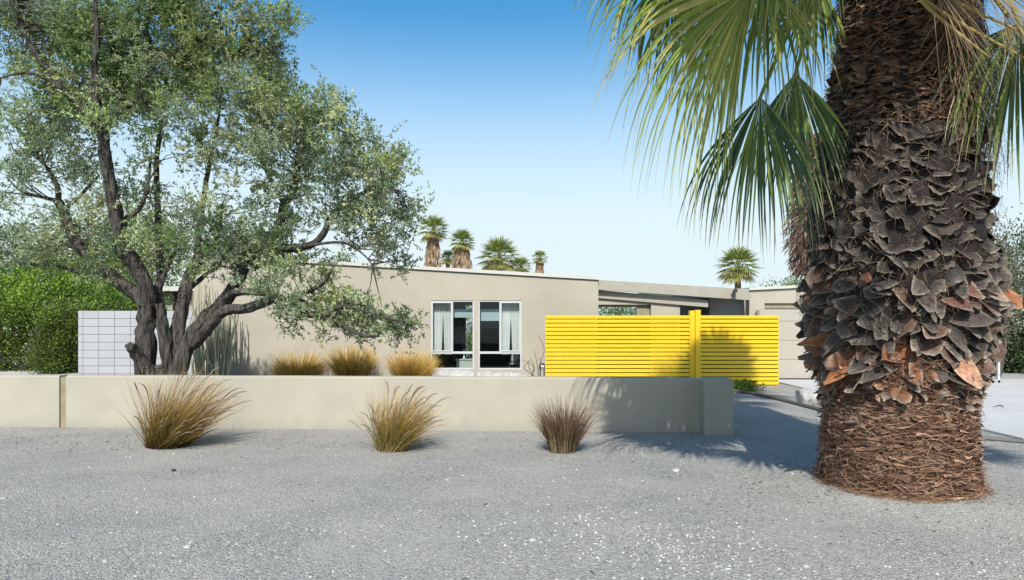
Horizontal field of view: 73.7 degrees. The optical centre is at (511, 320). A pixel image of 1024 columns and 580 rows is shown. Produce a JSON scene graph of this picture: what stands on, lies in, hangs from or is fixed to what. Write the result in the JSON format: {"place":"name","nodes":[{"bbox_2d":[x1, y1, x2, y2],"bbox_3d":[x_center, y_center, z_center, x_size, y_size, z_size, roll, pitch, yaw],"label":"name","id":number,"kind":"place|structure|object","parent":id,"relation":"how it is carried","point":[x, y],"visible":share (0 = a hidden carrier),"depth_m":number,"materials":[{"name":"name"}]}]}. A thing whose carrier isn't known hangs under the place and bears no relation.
{"place":"outdoors","nodes":[
{"label":"outdoors","id":0,"kind":"place"},
{"bbox_2d":[0,369,77,374],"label":"path","id":1,"kind":"structure","parent":0,"point":[20,372],"depth_m":19.60,"materials":[{"name":"concrete"}]},
{"bbox_2d":[0,259,108,371],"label":"hedge","id":2,"kind":"object","parent":1,"relation":"on","point":[13,311],"visible":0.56,"depth_m":20.53,"materials":[{"name":"green plant"}]},
{"bbox_2d":[10,281,111,374],"bbox_3d":[-13.116,0.220,20.185,2.568,2.813,3.007,0,0,0],"label":"hedge","id":3,"kind":"object","parent":1,"relation":"on","point":[52,356],"visible":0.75,"depth_m":19.60,"materials":[{"name":"green plant"}]},
{"bbox_2d":[5,267,154,351],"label":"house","id":4,"kind":"structure","parent":0,"point":[44,301],"depth_m":34.00,"materials":[{"name":"beige paint"}]},
{"bbox_2d":[0,322,1023,579],"bbox_3d":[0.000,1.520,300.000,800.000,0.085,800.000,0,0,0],"label":"ground","id":5,"kind":"structure","parent":0,"point":[756,418],"depth_m":5.58,"materials":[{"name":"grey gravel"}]},
{"bbox_2d":[0,213,79,356],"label":"tree","id":6,"kind":"object","parent":5,"relation":"on","point":[7,243],"visible":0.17,"depth_m":27.86,"materials":[{"name":"green plant"}]},
{"bbox_2d":[8,253,100,310],"bbox_3d":[-20.375,-0.952,30.116,4.652,5.040,3.672,0,0,0],"label":"tree","id":7,"kind":"object","parent":5,"relation":"on","point":[54,278],"visible":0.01,"depth_m":29.91,"materials":[{"name":"green plant"}]},
{"bbox_2d":[14,157,195,307],"bbox_3d":[-14.967,-2.407,26.410,7.047,8.019,5.527,0,0,0],"label":"palo verde tree","id":8,"kind":"object","parent":5,"relation":"on","point":[150,266],"visible":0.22,"depth_m":25.83,"materials":[{"name":"green plant"}]},
{"bbox_2d":[55,271,174,365],"bbox_3d":[-12.861,-0.185,22.209,4.470,3.639,3.738,0,0,0],"label":"hedge","id":9,"kind":"object","parent":5,"relation":"on","point":[113,301],"visible":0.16,"depth_m":21.64,"materials":[{"name":"green plant"}]},
{"bbox_2d":[78,311,192,374],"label":"block wall","id":10,"kind":"structure","parent":5,"relation":"on","point":[104,337],"depth_m":17.30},
{"bbox_2d":[108,367,247,449],"bbox_3d":[-4.041,1.036,8.481,1.712,1.035,1.907,0,0,0],"label":"grass clump","id":11,"kind":"object","parent":5,"relation":"on","point":[180,428],"visible":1,"depth_m":8.30,"materials":[{"name":"plant"}]},
{"bbox_2d":[185,284,237,374],"bbox_3d":[-7.137,0.313,16.203,1.203,2.480,0.580,0,0,0],"label":"stalk cactus","id":12,"kind":"object","parent":5,"relation":"on","point":[202,353],"visible":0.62,"depth_m":16.10,"materials":[{"name":"green plant"}]},
{"bbox_2d":[0,0,434,374],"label":"olive tree","id":13,"kind":"object","parent":5,"relation":"on","point":[74,37],"visible":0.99,"depth_m":10.05,"materials":[{"name":"green plant"}]},
{"bbox_2d":[263,346,330,375],"bbox_3d":[-5.105,1.008,16.259,1.602,1.020,1.580,0,0,0],"label":"grass clump","id":14,"kind":"object","parent":5,"relation":"on","point":[297,367],"visible":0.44,"depth_m":16.03,"materials":[{"name":"beige plant"}]},
{"bbox_2d":[323,244,357,261],"bbox_3d":[-10.144,-1.533,39.946,2.951,6.191,2.853,0,0,0],"label":"tree","id":15,"kind":"object","parent":5,"relation":"on","point":[343,259],"visible":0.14,"depth_m":39.84,"materials":[{"name":"green plant"}]},
{"bbox_2d":[319,339,380,375],"bbox_3d":[-3.815,0.969,16.275,1.523,1.096,1.542,0,0,0],"label":"grass clump","id":16,"kind":"object","parent":5,"relation":"on","point":[344,366],"visible":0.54,"depth_m":15.99,"materials":[{"name":"beige plant"}]},
{"bbox_2d":[0,374,733,434],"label":"garden wall","id":17,"kind":"structure","parent":5,"relation":"on","point":[703,405],"depth_m":9.69,"materials":[{"name":"paint"}]},
{"bbox_2d":[345,379,450,453],"bbox_3d":[-1.286,1.136,8.216,1.443,0.862,1.367,0,0,0],"label":"grass clump","id":18,"kind":"object","parent":5,"relation":"on","point":[395,434],"visible":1,"depth_m":8.08,"materials":[{"name":"plant"}]},
{"bbox_2d":[381,344,443,375],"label":"grass clump","id":19,"kind":"object","parent":5,"relation":"on","point":[409,366],"visible":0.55,"depth_m":16.01,"materials":[{"name":"plant"}]},
{"bbox_2d":[415,213,448,266],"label":"fan palm","id":20,"kind":"object","parent":5,"relation":"on","point":[432,239],"visible":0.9,"depth_m":59.63,"materials":[{"name":"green plant"}]},
{"bbox_2d":[440,250,452,267],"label":"fan palm","id":21,"kind":"object","parent":5,"relation":"on","point":[447,260],"visible":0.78,"depth_m":65.80,"materials":[{"name":"green plant"}]},
{"bbox_2d":[431,369,473,375],"bbox_3d":[-1.412,1.400,16.297,1.015,0.464,0.414,0,0,0],"label":"boulder","id":22,"kind":"object","parent":5,"relation":"on","point":[454,372],"visible":0.42,"depth_m":16.16,"materials":[{"name":"white stone"}]},
{"bbox_2d":[162,253,751,376],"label":"house","id":23,"kind":"structure","parent":5,"relation":"on","point":[509,311],"depth_m":16.90,"materials":[{"name":"beige paint"}]},
{"bbox_2d":[431,300,473,368],"bbox_3d":[-1.477,0.355,17.043,1.069,1.707,0.285,0,0,0],"label":"window","id":24,"kind":"structure","parent":23,"relation":"in","point":[442,311],"depth_m":17.11,"materials":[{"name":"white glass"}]},
{"bbox_2d":[455,358,472,367],"bbox_3d":[-1.251,1.270,18.250,0.490,0.500,0.540,0,0,0],"label":"cabinet","id":25,"kind":"object","parent":23,"relation":"on","point":[464,363],"visible":0.39,"depth_m":18.00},
{"bbox_2d":[478,300,521,368],"bbox_3d":[-0.298,0.357,17.043,1.069,1.711,0.285,0,0,0],"label":"window","id":26,"kind":"structure","parent":23,"relation":"in","point":[509,310],"depth_m":17.10,"materials":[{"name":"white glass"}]},
{"bbox_2d":[598,305,649,314],"bbox_3d":[2.815,0.575,17.330,1.354,1.950,0.060,0,0,0],"label":"porch window","id":27,"kind":"structure","parent":23,"relation":"in","point":[640,309],"depth_m":17.30,"materials":[{"name":"beige glass"}]},
{"bbox_2d":[731,288,737,296],"bbox_3d":[5.477,-0.680,16.884,0.169,0.224,0.190,0,0,0],"label":"flood lamp","id":28,"kind":"object","parent":23,"relation":"attached to","point":[735,290],"visible":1,"depth_m":16.81,"materials":[{"name":"metal"}]},
{"bbox_3d":[0.091,1.310,17.800,0.359,0.420,0.400,0,0,0],"label":"side table","id":29,"kind":"object","parent":23,"relation":"on","visible":0},
{"bbox_2d":[510,354,518,362],"bbox_3d":[0.074,0.994,17.799,0.228,0.253,0.232,0,0,0],"label":"coral ornament","id":30,"kind":"object","parent":29,"relation":"on","point":[514,358],"visible":0.88,"depth_m":17.71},
{"bbox_2d":[449,227,475,268],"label":"fan palm","id":31,"kind":"object","parent":5,"relation":"on","point":[461,252],"visible":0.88,"depth_m":59.55,"materials":[{"name":"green plant"}]},
{"bbox_2d":[466,305,472,357],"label":"shrub","id":32,"kind":"object","parent":5,"relation":"on","point":[469,345],"visible":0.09,"depth_m":26.98,"materials":[{"name":"green plant"}]},
{"bbox_2d":[476,371,492,375],"bbox_3d":[-0.646,1.454,16.295,0.420,0.490,0.421,0,0,0],"label":"boulder","id":33,"kind":"object","parent":5,"relation":"on","point":[483,373],"visible":0.33,"depth_m":16.20,"materials":[{"name":"white stone"}]},
{"bbox_2d":[474,235,522,271],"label":"fan palm","id":34,"kind":"object","parent":5,"relation":"on","point":[499,247],"visible":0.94,"depth_m":51.52,"materials":[{"name":"green plant"}]},
{"bbox_2d":[490,372,520,375],"bbox_3d":[-0.152,1.454,16.303,0.735,0.460,0.473,0,0,0],"label":"boulder","id":35,"kind":"object","parent":5,"relation":"on","point":[503,374],"visible":0.3,"depth_m":16.18,"materials":[{"name":"white stone"}]},
{"bbox_2d":[510,256,531,272],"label":"fan palm","id":36,"kind":"object","parent":5,"relation":"on","point":[521,267],"visible":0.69,"depth_m":54.77,"materials":[{"name":"green plant"}]},
{"bbox_2d":[523,337,544,375],"bbox_3d":[0.523,0.943,16.179,0.552,1.222,0.200,0,0,-15],"label":"ocotillo","id":37,"kind":"object","parent":5,"relation":"on","point":[533,364],"visible":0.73,"depth_m":16.15,"materials":[{"name":"brown plant"}]},
{"bbox_2d":[531,249,547,272],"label":"fan palm","id":38,"kind":"object","parent":5,"relation":"on","point":[539,262],"visible":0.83,"depth_m":69.77,"materials":[{"name":"green plant"}]},
{"bbox_2d":[524,391,602,453],"bbox_3d":[0.588,1.185,8.061,1.094,0.734,1.006,0,0,0],"label":"grass clump","id":39,"kind":"object","parent":5,"relation":"on","point":[561,435],"visible":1,"depth_m":7.92,"materials":[{"name":"brown plant"}]},
{"bbox_2d":[598,307,635,314],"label":"shrub","id":40,"kind":"object","parent":5,"relation":"on","point":[621,311],"visible":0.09,"depth_m":20.90,"materials":[{"name":"green plant"}]},
{"bbox_2d":[545,310,778,384],"bbox_3d":[3.586,0.649,16.385,5.578,1.803,0.230,0,0,0],"label":"slat fence","id":41,"kind":"object","parent":5,"relation":"on","point":[694,343],"visible":0.86,"depth_m":16.30,"materials":[{"name":"yellow paint"}]},
{"bbox_2d":[714,242,764,288],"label":"fan palm","id":42,"kind":"object","parent":5,"relation":"on","point":[738,273],"visible":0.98,"depth_m":49.56,"materials":[{"name":"green plant"}]},
{"bbox_2d":[731,378,766,390],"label":"weed","id":43,"kind":"object","parent":5,"relation":"on","point":[746,385],"visible":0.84,"depth_m":14.83,"materials":[{"name":"green plant"}]},
{"bbox_2d":[748,275,785,287],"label":"tree","id":44,"kind":"object","parent":5,"relation":"on","point":[767,282],"depth_m":43.94,"materials":[{"name":"green plant"}]},
{"bbox_2d":[742,285,816,378],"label":"garage","id":45,"kind":"structure","parent":5,"relation":"on","point":[774,300],"depth_m":17.69,"materials":[{"name":"beige paint"}]},
{"bbox_2d":[765,308,815,377],"bbox_3d":[9.006,0.594,17.710,4.984,1.813,0.040,0,0,0],"label":"door","id":46,"kind":"structure","parent":45,"relation":"in","point":[789,364],"depth_m":17.69,"materials":[{"name":"paint"}]},
{"bbox_2d":[769,274,800,285],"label":"tree","id":47,"kind":"object","parent":5,"relation":"on","point":[790,283],"visible":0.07,"depth_m":41.81,"materials":[{"name":"green plant"}]},
{"bbox_2d":[571,0,1023,504],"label":"fan palm","id":48,"kind":"object","parent":5,"relation":"on","point":[907,301],"visible":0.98,"depth_m":5.70,"materials":[{"name":"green plant"}]},
{"bbox_2d":[780,133,821,280],"bbox_3d":[9.127,-1.900,20.028,2.462,7.100,2.432,0,0,38],"label":"fan palm","id":49,"kind":"object","parent":5,"relation":"on","point":[797,246],"visible":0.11,"depth_m":19.93,"materials":[{"name":"brown plant"}]},
{"bbox_2d":[795,388,819,405],"bbox_3d":[5.465,1.460,12.602,0.350,0.413,0.435,0,0,0],"label":"boulder","id":50,"kind":"object","parent":5,"relation":"on","point":[805,395],"visible":0.62,"depth_m":12.45,"materials":[{"name":"white stone"}]},
{"bbox_2d":[734,390,1023,443],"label":"edging","id":51,"kind":"object","parent":5,"relation":"on","point":[989,438],"visible":0.45,"depth_m":12.21,"materials":[{"name":"concrete"}]},
{"bbox_2d":[991,373,1023,382],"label":"kerb","id":52,"kind":"structure","parent":5,"relation":"on","point":[1012,378],"depth_m":16.85,"materials":[{"name":"grey paint"}]},
{"bbox_2d":[995,203,1023,373],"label":"tree","id":53,"kind":"object","parent":5,"relation":"on","point":[1015,359],"visible":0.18,"depth_m":18.57,"materials":[{"name":"green plant"}]},
{"bbox_2d":[0,0,1023,321],"label":"sky","id":54,"kind":"structure","parent":0,"point":[496,98],"materials":[{"name":"blue"}]},
{"bbox_2d":[539,363,544,375],"bbox_3d":[0.724,1.281,16.395,0.132,0.538,0.070,0,0,0],"label":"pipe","id":55,"kind":"object","parent":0,"point":[542,367],"visible":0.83,"depth_m":16.39,"materials":[{"name":"metal"}]},
{"bbox_2d":[778,380,1023,438],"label":"driveway","id":56,"kind":"structure","parent":0,"point":[1007,420],"depth_m":11.89,"materials":[{"name":"concrete"}]},
{"bbox_2d":[996,362,999,379],"bbox_3d":[11.844,0.450,16.630,0.050,2.200,0.060,0,0,0],"label":"post","id":57,"kind":"object","parent":56,"relation":"on","point":[998,371],"depth_m":16.60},
{"bbox_2d":[994,227,1023,376],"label":"bottlebrush shrub","id":58,"kind":"object","parent":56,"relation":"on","point":[1007,326],"visible":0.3,"depth_m":17.22,"materials":[{"name":"green plant"}]}
]}

